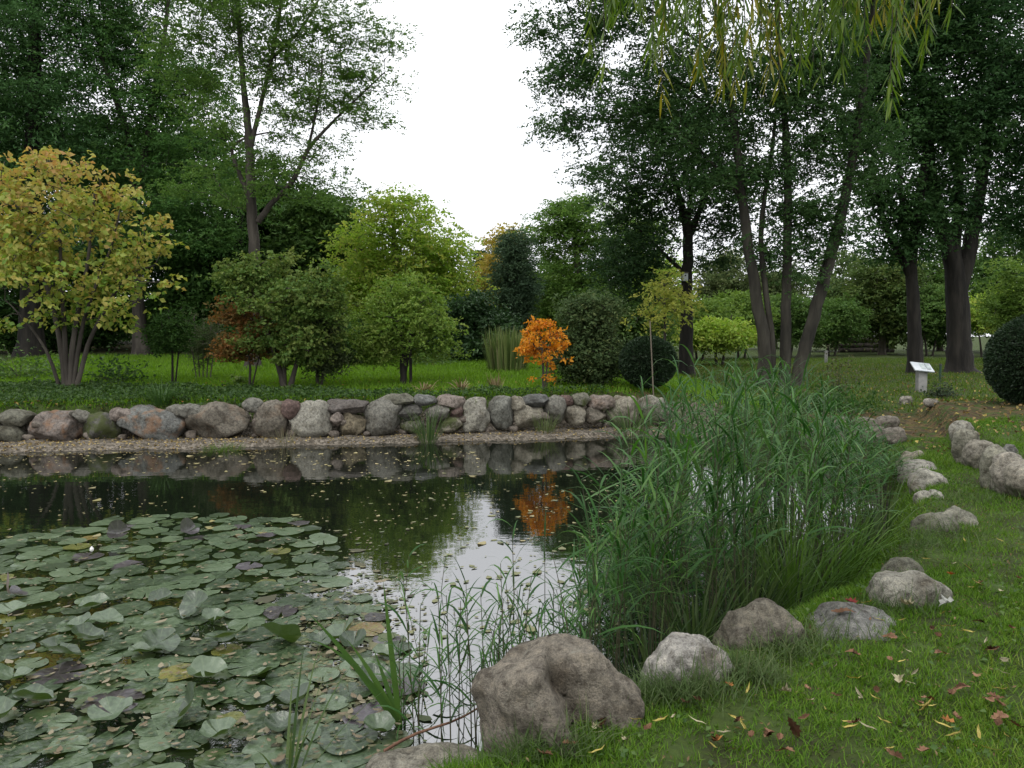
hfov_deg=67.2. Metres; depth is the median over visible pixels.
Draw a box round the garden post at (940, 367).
[939,364,941,379]
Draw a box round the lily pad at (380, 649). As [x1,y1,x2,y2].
[372,643,394,655]
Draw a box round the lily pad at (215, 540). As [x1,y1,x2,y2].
[208,537,239,544]
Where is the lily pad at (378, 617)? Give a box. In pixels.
[364,612,391,620]
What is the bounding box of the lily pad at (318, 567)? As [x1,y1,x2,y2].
[295,562,328,572]
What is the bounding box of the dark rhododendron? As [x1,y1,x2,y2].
[418,287,523,360]
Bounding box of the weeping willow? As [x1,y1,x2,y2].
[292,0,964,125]
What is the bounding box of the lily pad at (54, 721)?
[37,714,76,731]
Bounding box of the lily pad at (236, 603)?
[226,598,256,608]
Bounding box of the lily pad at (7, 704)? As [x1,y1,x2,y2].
[0,696,17,719]
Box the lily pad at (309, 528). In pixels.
[300,525,321,530]
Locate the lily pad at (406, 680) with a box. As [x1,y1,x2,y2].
[389,677,425,694]
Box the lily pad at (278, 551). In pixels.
[266,548,290,554]
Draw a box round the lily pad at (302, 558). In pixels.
[292,553,321,562]
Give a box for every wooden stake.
[409,330,411,383]
[649,321,654,425]
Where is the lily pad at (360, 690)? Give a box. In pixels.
[327,682,370,702]
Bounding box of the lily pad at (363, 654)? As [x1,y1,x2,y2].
[340,650,372,660]
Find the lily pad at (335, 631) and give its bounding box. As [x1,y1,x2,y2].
[319,616,352,638]
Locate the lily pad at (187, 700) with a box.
[172,682,195,727]
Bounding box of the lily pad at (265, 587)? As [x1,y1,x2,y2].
[245,581,283,591]
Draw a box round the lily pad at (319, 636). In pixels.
[308,631,330,644]
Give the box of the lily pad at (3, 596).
[0,591,15,600]
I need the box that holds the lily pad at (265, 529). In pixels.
[252,527,281,533]
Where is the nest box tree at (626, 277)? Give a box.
[567,75,795,375]
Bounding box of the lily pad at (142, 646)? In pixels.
[128,641,162,651]
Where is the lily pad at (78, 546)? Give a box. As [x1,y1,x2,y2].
[63,543,90,549]
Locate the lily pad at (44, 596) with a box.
[18,591,59,603]
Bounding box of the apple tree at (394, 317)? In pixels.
[337,264,474,383]
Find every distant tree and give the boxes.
[405,258,476,327]
[534,253,585,318]
[615,250,697,342]
[677,246,775,300]
[747,261,816,346]
[797,244,874,350]
[828,250,934,354]
[918,247,989,350]
[933,216,1023,337]
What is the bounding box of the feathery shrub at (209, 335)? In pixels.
[179,307,237,379]
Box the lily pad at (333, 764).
[305,761,346,767]
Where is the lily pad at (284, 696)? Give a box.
[276,682,310,703]
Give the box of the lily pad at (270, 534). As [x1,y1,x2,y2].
[255,532,275,536]
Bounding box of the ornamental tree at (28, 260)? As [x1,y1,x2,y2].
[0,145,189,387]
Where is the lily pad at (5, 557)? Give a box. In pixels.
[0,555,14,560]
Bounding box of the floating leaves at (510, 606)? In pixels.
[399,473,638,639]
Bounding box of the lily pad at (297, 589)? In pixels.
[289,582,321,592]
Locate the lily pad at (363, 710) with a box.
[342,702,383,727]
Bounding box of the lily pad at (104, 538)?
[98,533,127,540]
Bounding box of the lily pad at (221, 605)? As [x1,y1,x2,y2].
[200,603,225,608]
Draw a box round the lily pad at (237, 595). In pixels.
[225,590,257,600]
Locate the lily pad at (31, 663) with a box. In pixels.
[14,657,48,668]
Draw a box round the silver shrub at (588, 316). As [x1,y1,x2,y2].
[537,287,636,385]
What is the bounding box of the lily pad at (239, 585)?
[226,582,250,589]
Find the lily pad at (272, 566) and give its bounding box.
[263,563,285,569]
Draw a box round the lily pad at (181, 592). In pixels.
[167,589,190,597]
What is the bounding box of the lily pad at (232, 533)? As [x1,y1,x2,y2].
[217,530,243,535]
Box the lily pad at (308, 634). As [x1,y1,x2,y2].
[277,632,314,646]
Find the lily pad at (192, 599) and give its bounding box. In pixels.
[179,590,207,617]
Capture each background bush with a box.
[0,287,88,351]
[42,280,131,350]
[122,278,206,352]
[200,296,316,352]
[599,285,679,351]
[666,293,752,359]
[672,315,756,364]
[712,288,780,358]
[769,292,839,356]
[807,292,873,355]
[888,281,973,355]
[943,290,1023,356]
[968,255,1023,334]
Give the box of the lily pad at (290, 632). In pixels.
[261,622,301,641]
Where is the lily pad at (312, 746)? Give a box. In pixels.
[285,741,323,760]
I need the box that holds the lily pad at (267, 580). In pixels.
[258,579,275,581]
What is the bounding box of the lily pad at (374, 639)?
[372,635,400,643]
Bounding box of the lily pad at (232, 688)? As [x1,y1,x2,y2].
[219,679,255,696]
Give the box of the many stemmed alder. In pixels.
[502,0,933,387]
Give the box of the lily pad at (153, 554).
[136,551,162,557]
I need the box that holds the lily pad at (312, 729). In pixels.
[284,725,321,742]
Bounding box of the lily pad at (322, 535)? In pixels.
[309,533,329,537]
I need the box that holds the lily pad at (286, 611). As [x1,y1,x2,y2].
[263,605,297,618]
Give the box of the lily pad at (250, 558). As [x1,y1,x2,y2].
[240,555,262,560]
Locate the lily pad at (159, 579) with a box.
[134,574,167,585]
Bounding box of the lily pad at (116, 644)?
[91,639,132,654]
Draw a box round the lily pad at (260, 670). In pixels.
[247,666,273,675]
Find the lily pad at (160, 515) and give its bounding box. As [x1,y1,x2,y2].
[138,514,169,520]
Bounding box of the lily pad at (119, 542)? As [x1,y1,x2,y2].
[111,540,131,544]
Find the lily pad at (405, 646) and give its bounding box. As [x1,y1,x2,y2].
[385,640,412,654]
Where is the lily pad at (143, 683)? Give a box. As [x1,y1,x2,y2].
[123,675,167,692]
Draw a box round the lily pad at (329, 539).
[308,535,337,544]
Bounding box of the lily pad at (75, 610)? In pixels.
[61,605,90,613]
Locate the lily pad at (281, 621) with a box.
[272,615,301,624]
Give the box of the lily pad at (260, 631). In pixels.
[235,626,273,640]
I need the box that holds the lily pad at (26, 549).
[18,545,48,551]
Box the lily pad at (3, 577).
[0,574,13,580]
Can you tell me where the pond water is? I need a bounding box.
[0,436,887,767]
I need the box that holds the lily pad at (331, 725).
[313,723,340,741]
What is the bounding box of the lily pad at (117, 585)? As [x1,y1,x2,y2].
[98,581,127,589]
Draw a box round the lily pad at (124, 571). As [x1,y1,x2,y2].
[110,565,148,576]
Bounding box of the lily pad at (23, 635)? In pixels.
[1,626,47,640]
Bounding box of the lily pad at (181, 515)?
[170,512,197,517]
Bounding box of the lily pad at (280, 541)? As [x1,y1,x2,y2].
[269,537,296,543]
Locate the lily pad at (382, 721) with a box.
[364,711,394,730]
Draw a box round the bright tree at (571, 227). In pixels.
[502,186,682,345]
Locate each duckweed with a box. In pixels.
[0,527,401,761]
[217,494,431,767]
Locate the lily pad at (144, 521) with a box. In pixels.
[127,518,154,524]
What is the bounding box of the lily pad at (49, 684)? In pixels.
[13,678,62,698]
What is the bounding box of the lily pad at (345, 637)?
[339,628,365,646]
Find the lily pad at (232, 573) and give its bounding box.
[210,568,241,579]
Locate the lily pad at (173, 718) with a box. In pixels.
[167,706,208,726]
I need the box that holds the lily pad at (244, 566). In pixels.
[235,561,262,569]
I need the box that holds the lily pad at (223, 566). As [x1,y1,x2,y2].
[200,562,232,571]
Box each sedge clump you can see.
[560,570,722,675]
[613,523,802,660]
[634,496,878,620]
[651,444,896,591]
[695,469,910,611]
[741,476,969,588]
[790,479,963,567]
[824,470,960,542]
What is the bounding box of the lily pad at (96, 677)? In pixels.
[80,667,122,683]
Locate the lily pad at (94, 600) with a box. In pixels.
[78,593,109,606]
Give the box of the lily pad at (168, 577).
[164,572,193,581]
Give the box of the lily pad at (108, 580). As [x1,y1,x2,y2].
[83,576,116,584]
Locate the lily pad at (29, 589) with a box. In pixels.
[15,586,44,595]
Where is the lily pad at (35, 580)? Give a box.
[23,577,49,583]
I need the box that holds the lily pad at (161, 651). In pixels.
[152,646,183,652]
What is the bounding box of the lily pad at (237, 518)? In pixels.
[227,516,246,520]
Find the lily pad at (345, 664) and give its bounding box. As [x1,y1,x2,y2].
[339,657,385,677]
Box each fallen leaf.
[537,748,552,754]
[599,717,606,724]
[644,723,651,729]
[710,734,722,740]
[747,730,754,736]
[763,727,773,736]
[775,746,794,751]
[776,733,783,739]
[781,683,790,691]
[788,717,800,737]
[798,713,809,718]
[831,607,855,612]
[842,723,858,727]
[845,648,861,654]
[846,597,856,602]
[848,718,860,722]
[873,686,879,692]
[882,632,896,637]
[885,747,903,758]
[892,674,903,682]
[898,595,914,603]
[915,745,929,750]
[919,698,931,709]
[938,594,953,606]
[941,714,953,721]
[947,688,955,694]
[953,682,969,688]
[953,711,962,718]
[977,723,980,738]
[982,696,994,701]
[985,645,999,649]
[987,691,1003,697]
[990,710,1008,718]
[993,715,1002,725]
[995,696,1005,705]
[999,657,1009,661]
[1009,719,1023,727]
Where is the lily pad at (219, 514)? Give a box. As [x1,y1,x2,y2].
[209,513,229,516]
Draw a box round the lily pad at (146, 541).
[132,538,161,544]
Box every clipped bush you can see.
[618,335,678,390]
[982,314,1023,403]
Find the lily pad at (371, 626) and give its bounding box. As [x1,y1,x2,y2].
[348,622,384,635]
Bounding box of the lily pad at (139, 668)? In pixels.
[117,658,169,679]
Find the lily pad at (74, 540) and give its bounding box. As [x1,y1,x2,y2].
[58,538,85,544]
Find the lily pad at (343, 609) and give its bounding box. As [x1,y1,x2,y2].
[336,604,356,614]
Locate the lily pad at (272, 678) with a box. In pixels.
[265,665,308,686]
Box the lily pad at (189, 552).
[180,548,211,555]
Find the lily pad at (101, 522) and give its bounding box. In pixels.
[89,520,113,525]
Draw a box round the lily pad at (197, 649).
[171,639,217,655]
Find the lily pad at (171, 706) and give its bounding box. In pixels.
[150,702,193,718]
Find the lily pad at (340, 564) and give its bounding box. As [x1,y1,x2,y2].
[328,562,349,567]
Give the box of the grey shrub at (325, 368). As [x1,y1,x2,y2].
[288,308,363,385]
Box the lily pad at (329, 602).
[298,598,338,609]
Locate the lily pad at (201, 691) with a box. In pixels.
[175,685,225,706]
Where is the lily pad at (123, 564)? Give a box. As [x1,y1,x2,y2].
[109,560,141,569]
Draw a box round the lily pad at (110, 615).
[89,608,122,622]
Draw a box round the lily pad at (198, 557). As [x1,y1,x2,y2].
[184,554,208,560]
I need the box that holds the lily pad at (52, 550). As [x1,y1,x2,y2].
[46,547,65,552]
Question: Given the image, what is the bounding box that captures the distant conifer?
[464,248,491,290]
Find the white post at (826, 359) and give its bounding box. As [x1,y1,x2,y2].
[824,351,827,362]
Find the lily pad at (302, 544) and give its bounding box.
[289,540,319,546]
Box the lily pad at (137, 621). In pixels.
[109,617,148,630]
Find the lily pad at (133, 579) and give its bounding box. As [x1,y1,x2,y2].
[118,576,142,583]
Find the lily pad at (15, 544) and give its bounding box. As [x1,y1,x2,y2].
[5,543,26,547]
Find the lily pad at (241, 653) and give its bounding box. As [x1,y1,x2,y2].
[224,649,258,661]
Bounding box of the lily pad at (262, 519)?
[249,517,272,522]
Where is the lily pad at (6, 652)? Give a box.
[0,641,35,661]
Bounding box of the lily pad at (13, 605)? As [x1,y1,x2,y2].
[0,600,26,613]
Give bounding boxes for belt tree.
[0,43,75,297]
[9,98,166,343]
[108,112,246,342]
[154,201,284,332]
[199,154,312,280]
[260,185,385,329]
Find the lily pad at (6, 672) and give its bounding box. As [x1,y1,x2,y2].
[0,663,33,679]
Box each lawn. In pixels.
[0,352,796,412]
[675,357,1023,412]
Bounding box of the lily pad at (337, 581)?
[317,576,352,587]
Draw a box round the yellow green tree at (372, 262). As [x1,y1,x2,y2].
[306,182,499,353]
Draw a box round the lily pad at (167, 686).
[152,680,186,696]
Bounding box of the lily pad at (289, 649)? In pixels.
[267,646,309,662]
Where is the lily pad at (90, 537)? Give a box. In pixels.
[82,535,100,539]
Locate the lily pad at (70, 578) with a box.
[54,575,82,581]
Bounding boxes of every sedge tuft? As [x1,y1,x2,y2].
[135,377,183,405]
[199,440,245,452]
[269,426,302,446]
[399,403,456,443]
[531,411,558,433]
[601,396,666,437]
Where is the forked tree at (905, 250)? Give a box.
[802,0,1023,373]
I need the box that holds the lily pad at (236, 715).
[216,711,243,724]
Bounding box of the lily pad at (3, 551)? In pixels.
[0,548,15,553]
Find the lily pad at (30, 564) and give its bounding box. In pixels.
[10,559,46,569]
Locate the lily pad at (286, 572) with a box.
[269,569,296,576]
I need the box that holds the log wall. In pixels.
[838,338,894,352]
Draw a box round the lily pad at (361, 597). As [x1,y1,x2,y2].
[350,594,372,601]
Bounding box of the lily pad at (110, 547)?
[99,545,125,550]
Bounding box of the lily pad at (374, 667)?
[358,662,390,685]
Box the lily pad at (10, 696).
[0,689,23,700]
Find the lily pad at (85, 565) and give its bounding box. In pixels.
[80,561,106,567]
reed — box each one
[367,621,426,732]
[368,571,425,732]
[377,586,451,725]
[380,638,423,695]
[383,622,431,741]
[383,661,410,721]
[392,544,428,604]
[397,621,440,727]
[399,587,473,741]
[399,589,430,677]
[401,620,457,732]
[401,627,447,704]
[403,616,468,689]
[409,582,479,740]
[413,659,436,691]
[415,591,483,740]
[417,546,461,590]
[431,588,480,718]
[436,586,496,736]
[438,624,478,675]
[439,574,500,735]
[443,579,516,668]
[452,643,495,731]
[453,559,497,638]
[458,582,510,706]
[461,614,529,703]
[462,627,513,705]
[464,591,522,673]
[465,556,522,682]
[467,581,531,665]
[472,619,508,676]
[483,564,519,658]
[486,519,539,601]
[490,576,540,657]
[499,582,553,640]
[501,576,530,643]
[507,585,531,644]
[507,606,563,640]
[508,564,561,644]
[510,597,549,648]
[524,509,570,610]
[525,544,626,636]
[527,572,591,632]
[528,595,574,638]
[535,612,587,635]
[538,542,593,633]
[538,575,579,634]
[541,542,597,582]
[544,578,578,632]
[545,558,631,644]
[548,527,609,642]
[555,466,651,644]
[556,581,634,648]
[558,597,582,633]
[559,503,669,658]
[559,603,599,634]
[560,519,632,605]
[560,540,602,642]
[561,530,612,640]
[561,565,615,652]
[562,455,642,654]
[562,596,585,633]
[563,465,656,651]
[564,492,694,670]
[566,583,611,634]
[568,490,647,632]
[568,508,600,580]
[568,513,642,657]
[569,560,656,633]
[571,538,610,598]
[572,482,661,619]
[572,512,649,601]
[574,459,672,667]
[577,515,630,645]
[579,494,664,645]
[580,518,614,638]
[581,568,600,637]
[582,544,670,628]
[584,498,677,673]
[584,532,659,644]
[584,547,633,598]
[590,549,658,647]
[591,523,658,627]
[592,510,674,615]
[593,459,679,649]
[593,484,651,669]
[593,491,637,534]
[594,450,670,671]
[596,505,645,601]
[597,525,660,614]
[600,501,682,598]
[601,491,674,624]
[602,470,710,603]
[602,497,619,590]
[602,503,679,642]
[604,414,706,632]
[608,393,685,650]
[611,429,698,639]
[611,464,674,630]
[611,476,641,549]
[612,482,672,589]
[614,443,685,623]
[616,440,713,642]
[617,375,731,619]
[621,477,685,645]
[621,497,704,655]
[626,426,709,597]
[627,430,737,653]
[628,428,698,656]
[628,439,696,636]
[632,384,723,638]
[632,434,734,635]
[633,466,670,583]
[634,485,719,598]
[637,491,727,614]
[638,423,724,621]
[641,425,713,631]
[641,516,717,612]
[643,459,713,639]
[647,452,714,625]
[654,481,699,557]
[656,379,728,627]
[657,435,716,616]
[659,450,709,565]
[661,432,751,627]
[661,473,701,583]
[662,469,728,591]
[665,409,731,623]
[668,416,762,609]
[670,460,730,552]
[671,430,726,601]
[672,444,707,573]
[675,395,740,622]
[680,395,752,612]
[688,379,749,592]
[688,429,767,616]
[689,396,748,605]
[690,400,764,605]
[690,497,729,586]
[691,375,759,608]
[691,413,742,600]
[692,397,767,608]
[694,436,767,572]
[694,437,745,529]
[696,450,734,558]
[698,414,768,629]
[703,427,788,585]
[703,474,759,592]
[704,361,763,602]
[704,390,767,596]
[709,435,770,554]
[711,373,794,592]
[715,463,728,558]
[717,362,792,607]
[719,429,791,586]
[721,446,780,600]
[724,380,788,608]
[724,416,784,580]
[726,487,771,578]
[727,424,797,592]
[728,410,790,532]
[729,464,763,565]
[730,456,779,563]
[736,437,787,545]
[737,427,774,547]
[739,405,802,553]
[739,479,781,567]
[740,420,790,537]
[741,376,806,587]
[746,443,808,548]
[747,442,800,542]
[756,380,830,559]
[758,414,805,557]
[761,420,833,540]
[763,398,827,533]
[764,443,824,572]
[766,424,839,538]
[768,437,837,606]
[769,415,836,575]
[771,379,835,588]
[772,437,815,543]
[773,450,830,527]
[782,390,852,553]
[782,413,852,539]
[783,440,855,544]
[784,399,865,564]
[784,407,843,587]
[789,437,832,529]
[790,385,836,571]
[792,467,855,576]
[794,417,872,591]
[795,420,850,536]
[799,426,863,556]
[808,425,882,571]
[810,405,876,565]
[811,470,874,564]
[815,418,893,572]
[819,424,878,523]
[822,414,864,577]
[823,408,892,577]
[823,448,868,516]
[825,441,891,559]
[827,423,895,545]
[828,473,883,571]
[830,420,882,526]
[835,420,898,549]
[841,414,892,532]
[843,452,901,535]
[845,455,894,517]
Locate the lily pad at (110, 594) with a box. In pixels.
[86,588,131,599]
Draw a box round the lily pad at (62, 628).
[56,618,94,631]
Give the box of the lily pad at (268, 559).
[260,555,280,561]
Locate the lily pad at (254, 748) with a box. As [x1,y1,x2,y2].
[242,733,289,762]
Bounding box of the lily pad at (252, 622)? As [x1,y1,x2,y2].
[228,616,264,629]
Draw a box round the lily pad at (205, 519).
[198,517,216,520]
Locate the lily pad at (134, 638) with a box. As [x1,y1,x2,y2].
[124,631,144,643]
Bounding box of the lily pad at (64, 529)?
[50,527,82,532]
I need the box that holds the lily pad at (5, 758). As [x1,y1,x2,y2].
[0,741,42,767]
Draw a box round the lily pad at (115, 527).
[107,520,127,537]
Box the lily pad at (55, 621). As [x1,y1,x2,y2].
[34,616,76,628]
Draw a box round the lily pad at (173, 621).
[141,613,188,629]
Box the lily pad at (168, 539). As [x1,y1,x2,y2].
[160,536,182,541]
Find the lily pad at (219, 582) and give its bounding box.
[206,578,238,588]
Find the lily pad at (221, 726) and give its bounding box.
[199,717,236,736]
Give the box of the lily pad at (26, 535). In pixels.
[12,532,43,538]
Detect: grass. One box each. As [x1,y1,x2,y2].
[259,641,381,767]
[436,483,1021,767]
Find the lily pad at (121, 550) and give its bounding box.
[111,546,135,553]
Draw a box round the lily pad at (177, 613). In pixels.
[173,607,204,617]
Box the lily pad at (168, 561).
[160,558,182,563]
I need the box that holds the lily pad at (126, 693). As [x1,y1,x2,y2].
[81,688,144,712]
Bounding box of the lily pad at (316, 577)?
[310,575,331,580]
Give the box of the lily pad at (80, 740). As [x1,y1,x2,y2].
[47,735,88,753]
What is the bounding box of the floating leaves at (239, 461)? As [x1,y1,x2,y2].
[5,451,478,476]
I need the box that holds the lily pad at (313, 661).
[295,655,332,671]
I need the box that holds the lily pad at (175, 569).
[164,566,186,572]
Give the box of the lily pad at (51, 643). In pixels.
[39,637,82,654]
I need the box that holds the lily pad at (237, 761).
[201,753,254,767]
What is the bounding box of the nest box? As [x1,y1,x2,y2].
[682,272,688,280]
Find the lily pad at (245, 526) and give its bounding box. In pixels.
[232,524,251,529]
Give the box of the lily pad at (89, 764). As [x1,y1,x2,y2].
[46,760,92,767]
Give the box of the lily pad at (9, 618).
[0,616,15,623]
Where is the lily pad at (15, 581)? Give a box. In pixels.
[2,578,29,585]
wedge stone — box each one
[22,434,35,440]
[31,421,40,427]
[83,432,89,439]
[118,434,127,439]
[185,430,196,438]
[287,430,296,436]
[328,430,338,436]
[363,431,370,435]
[398,429,406,434]
[459,416,465,422]
[485,426,492,431]
[507,425,518,432]
[541,412,549,420]
[602,421,610,427]
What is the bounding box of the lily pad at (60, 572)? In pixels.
[49,567,85,576]
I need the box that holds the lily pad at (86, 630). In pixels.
[71,622,103,638]
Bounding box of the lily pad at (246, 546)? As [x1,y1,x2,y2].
[237,543,259,549]
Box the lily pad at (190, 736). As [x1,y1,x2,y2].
[170,730,210,748]
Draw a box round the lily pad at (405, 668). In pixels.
[388,663,420,678]
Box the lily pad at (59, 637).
[40,634,73,644]
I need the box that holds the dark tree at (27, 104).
[0,0,180,356]
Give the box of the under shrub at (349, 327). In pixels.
[338,318,395,364]
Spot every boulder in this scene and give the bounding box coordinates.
[0,409,36,426]
[0,425,26,441]
[28,410,83,441]
[68,409,89,422]
[82,411,121,438]
[109,407,131,421]
[117,404,185,439]
[165,403,200,418]
[185,401,251,437]
[241,397,263,412]
[252,399,288,437]
[281,399,300,419]
[289,400,332,437]
[327,398,369,413]
[330,412,343,425]
[340,412,366,435]
[364,397,401,435]
[365,741,488,767]
[383,393,413,406]
[398,404,421,420]
[400,420,423,433]
[414,394,436,405]
[424,405,449,421]
[435,394,465,408]
[438,417,462,432]
[449,407,463,416]
[462,397,490,432]
[470,633,644,756]
[487,395,513,429]
[511,396,525,410]
[513,405,542,428]
[522,393,548,406]
[542,395,566,424]
[561,395,573,405]
[564,405,585,425]
[571,392,591,406]
[585,407,605,424]
[586,394,615,409]
[604,395,639,427]
[638,395,670,421]
[640,632,734,690]
[712,597,807,652]
[800,601,897,640]
[826,417,851,428]
[853,417,877,427]
[859,426,883,445]
[865,570,952,608]
[875,415,899,428]
[880,557,923,572]
[883,427,906,444]
[895,450,923,470]
[897,459,936,483]
[899,395,911,404]
[907,468,948,494]
[908,512,958,531]
[913,489,943,504]
[923,398,938,406]
[937,505,978,525]
[948,420,974,440]
[951,428,979,462]
[961,439,993,467]
[979,444,1006,490]
[989,452,1022,495]
[1003,444,1018,453]
[1003,459,1023,497]
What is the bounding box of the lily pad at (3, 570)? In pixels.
[0,567,15,573]
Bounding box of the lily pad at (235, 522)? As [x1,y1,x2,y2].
[221,521,243,526]
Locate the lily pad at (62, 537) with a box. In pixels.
[50,536,73,540]
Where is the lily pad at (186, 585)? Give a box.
[175,581,199,588]
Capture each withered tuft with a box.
[409,381,439,392]
[442,377,472,389]
[486,372,503,387]
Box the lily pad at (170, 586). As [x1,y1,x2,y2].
[149,581,178,589]
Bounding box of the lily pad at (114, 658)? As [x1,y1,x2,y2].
[81,649,122,665]
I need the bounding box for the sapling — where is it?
[136,298,209,384]
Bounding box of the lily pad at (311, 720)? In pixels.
[297,713,334,726]
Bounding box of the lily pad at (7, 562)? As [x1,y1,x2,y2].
[0,559,13,566]
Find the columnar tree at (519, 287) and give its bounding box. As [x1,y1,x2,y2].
[477,227,547,335]
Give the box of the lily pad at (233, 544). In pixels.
[215,540,247,548]
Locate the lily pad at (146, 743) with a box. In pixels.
[139,729,183,751]
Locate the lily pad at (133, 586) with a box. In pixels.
[120,583,145,589]
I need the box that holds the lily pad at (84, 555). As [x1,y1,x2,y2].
[72,552,104,561]
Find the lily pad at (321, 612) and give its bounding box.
[296,605,337,620]
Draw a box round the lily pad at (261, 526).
[249,525,264,527]
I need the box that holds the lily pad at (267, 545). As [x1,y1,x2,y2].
[258,542,279,547]
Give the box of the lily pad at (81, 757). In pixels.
[61,744,105,765]
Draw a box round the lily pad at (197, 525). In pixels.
[173,523,201,529]
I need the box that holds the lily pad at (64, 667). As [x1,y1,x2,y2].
[25,661,86,684]
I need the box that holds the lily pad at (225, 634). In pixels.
[203,625,245,637]
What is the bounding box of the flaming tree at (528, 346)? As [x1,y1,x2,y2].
[513,315,573,388]
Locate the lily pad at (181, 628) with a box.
[166,624,193,638]
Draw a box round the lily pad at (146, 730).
[134,717,175,736]
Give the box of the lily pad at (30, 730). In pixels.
[4,722,47,741]
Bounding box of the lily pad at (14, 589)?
[6,571,27,594]
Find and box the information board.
[910,362,934,391]
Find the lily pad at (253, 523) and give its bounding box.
[240,522,259,525]
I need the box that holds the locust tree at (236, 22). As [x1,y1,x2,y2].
[129,0,423,368]
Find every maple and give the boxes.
[191,246,362,389]
[202,295,281,386]
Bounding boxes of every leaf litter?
[1,419,653,451]
[13,379,719,408]
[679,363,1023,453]
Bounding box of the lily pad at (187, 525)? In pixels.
[180,517,199,533]
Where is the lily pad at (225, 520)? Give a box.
[213,518,231,522]
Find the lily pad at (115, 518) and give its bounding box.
[103,516,123,519]
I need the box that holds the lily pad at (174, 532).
[161,530,182,535]
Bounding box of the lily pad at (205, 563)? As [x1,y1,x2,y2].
[196,560,220,566]
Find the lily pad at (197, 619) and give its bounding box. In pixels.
[179,615,207,625]
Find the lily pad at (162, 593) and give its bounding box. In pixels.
[148,587,172,600]
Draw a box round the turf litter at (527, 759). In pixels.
[474,478,1023,767]
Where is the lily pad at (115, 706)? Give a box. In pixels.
[87,696,132,720]
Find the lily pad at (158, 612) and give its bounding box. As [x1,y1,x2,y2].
[143,606,177,618]
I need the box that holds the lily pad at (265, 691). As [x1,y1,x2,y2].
[232,685,273,704]
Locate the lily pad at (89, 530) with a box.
[73,527,106,533]
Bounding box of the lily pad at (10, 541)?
[0,538,27,545]
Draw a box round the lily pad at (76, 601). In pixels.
[74,596,86,603]
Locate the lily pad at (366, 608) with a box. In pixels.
[355,604,381,613]
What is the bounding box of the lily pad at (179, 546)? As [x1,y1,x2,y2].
[165,544,191,550]
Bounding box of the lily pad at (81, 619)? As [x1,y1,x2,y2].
[62,612,90,627]
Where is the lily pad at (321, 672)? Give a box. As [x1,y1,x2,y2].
[308,667,339,681]
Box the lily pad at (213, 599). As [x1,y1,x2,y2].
[202,594,227,604]
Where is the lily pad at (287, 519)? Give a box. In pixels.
[269,517,293,522]
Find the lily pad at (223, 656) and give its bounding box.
[213,654,229,664]
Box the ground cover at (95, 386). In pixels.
[0,377,664,410]
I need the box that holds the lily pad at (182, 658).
[159,655,194,665]
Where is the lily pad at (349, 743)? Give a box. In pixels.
[320,724,377,754]
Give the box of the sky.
[1,0,1023,336]
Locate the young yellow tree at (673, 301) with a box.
[620,267,708,340]
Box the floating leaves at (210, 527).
[0,458,644,547]
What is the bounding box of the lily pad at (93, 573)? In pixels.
[78,570,105,576]
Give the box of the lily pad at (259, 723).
[253,711,278,728]
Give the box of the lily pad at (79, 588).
[53,583,95,596]
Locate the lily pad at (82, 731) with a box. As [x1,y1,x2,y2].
[49,727,88,742]
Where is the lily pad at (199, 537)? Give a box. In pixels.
[184,535,206,540]
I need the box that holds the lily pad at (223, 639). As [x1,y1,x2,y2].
[204,630,234,641]
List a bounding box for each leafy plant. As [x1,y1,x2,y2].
[0,339,138,380]
[58,333,161,382]
[227,370,254,384]
[395,343,476,364]
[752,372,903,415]
[809,326,865,398]
[910,373,962,398]
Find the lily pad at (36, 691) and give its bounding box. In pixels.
[12,683,53,699]
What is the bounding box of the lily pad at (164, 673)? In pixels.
[158,663,192,681]
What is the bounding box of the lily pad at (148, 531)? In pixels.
[138,527,168,534]
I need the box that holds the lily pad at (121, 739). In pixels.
[87,727,132,749]
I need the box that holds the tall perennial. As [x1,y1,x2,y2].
[479,326,530,371]
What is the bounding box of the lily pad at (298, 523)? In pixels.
[287,521,309,525]
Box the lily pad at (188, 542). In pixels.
[179,539,201,544]
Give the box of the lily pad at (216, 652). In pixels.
[211,644,241,655]
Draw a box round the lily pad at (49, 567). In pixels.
[38,562,70,570]
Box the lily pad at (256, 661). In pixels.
[227,655,280,675]
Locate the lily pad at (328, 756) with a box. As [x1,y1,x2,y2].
[312,747,352,761]
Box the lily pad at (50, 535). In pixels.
[34,532,65,538]
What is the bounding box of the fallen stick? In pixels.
[383,708,476,751]
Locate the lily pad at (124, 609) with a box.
[109,601,151,615]
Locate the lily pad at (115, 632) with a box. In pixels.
[102,627,138,639]
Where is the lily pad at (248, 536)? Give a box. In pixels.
[238,533,257,539]
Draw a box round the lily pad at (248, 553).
[240,551,258,556]
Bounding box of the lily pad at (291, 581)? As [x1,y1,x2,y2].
[277,577,301,584]
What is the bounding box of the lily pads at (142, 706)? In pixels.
[0,517,412,767]
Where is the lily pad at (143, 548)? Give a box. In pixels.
[125,545,153,552]
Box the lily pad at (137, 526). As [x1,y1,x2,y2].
[131,523,158,528]
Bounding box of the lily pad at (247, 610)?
[223,604,264,618]
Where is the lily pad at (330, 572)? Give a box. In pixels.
[313,568,337,575]
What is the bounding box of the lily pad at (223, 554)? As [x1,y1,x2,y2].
[212,552,233,557]
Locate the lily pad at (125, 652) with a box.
[117,644,149,656]
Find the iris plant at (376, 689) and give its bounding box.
[307,582,402,726]
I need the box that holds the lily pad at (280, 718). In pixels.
[264,711,297,731]
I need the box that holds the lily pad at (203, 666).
[186,655,226,676]
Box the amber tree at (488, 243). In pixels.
[469,222,526,310]
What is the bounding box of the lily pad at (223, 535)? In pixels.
[203,532,230,539]
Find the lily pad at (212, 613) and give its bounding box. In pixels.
[201,608,226,619]

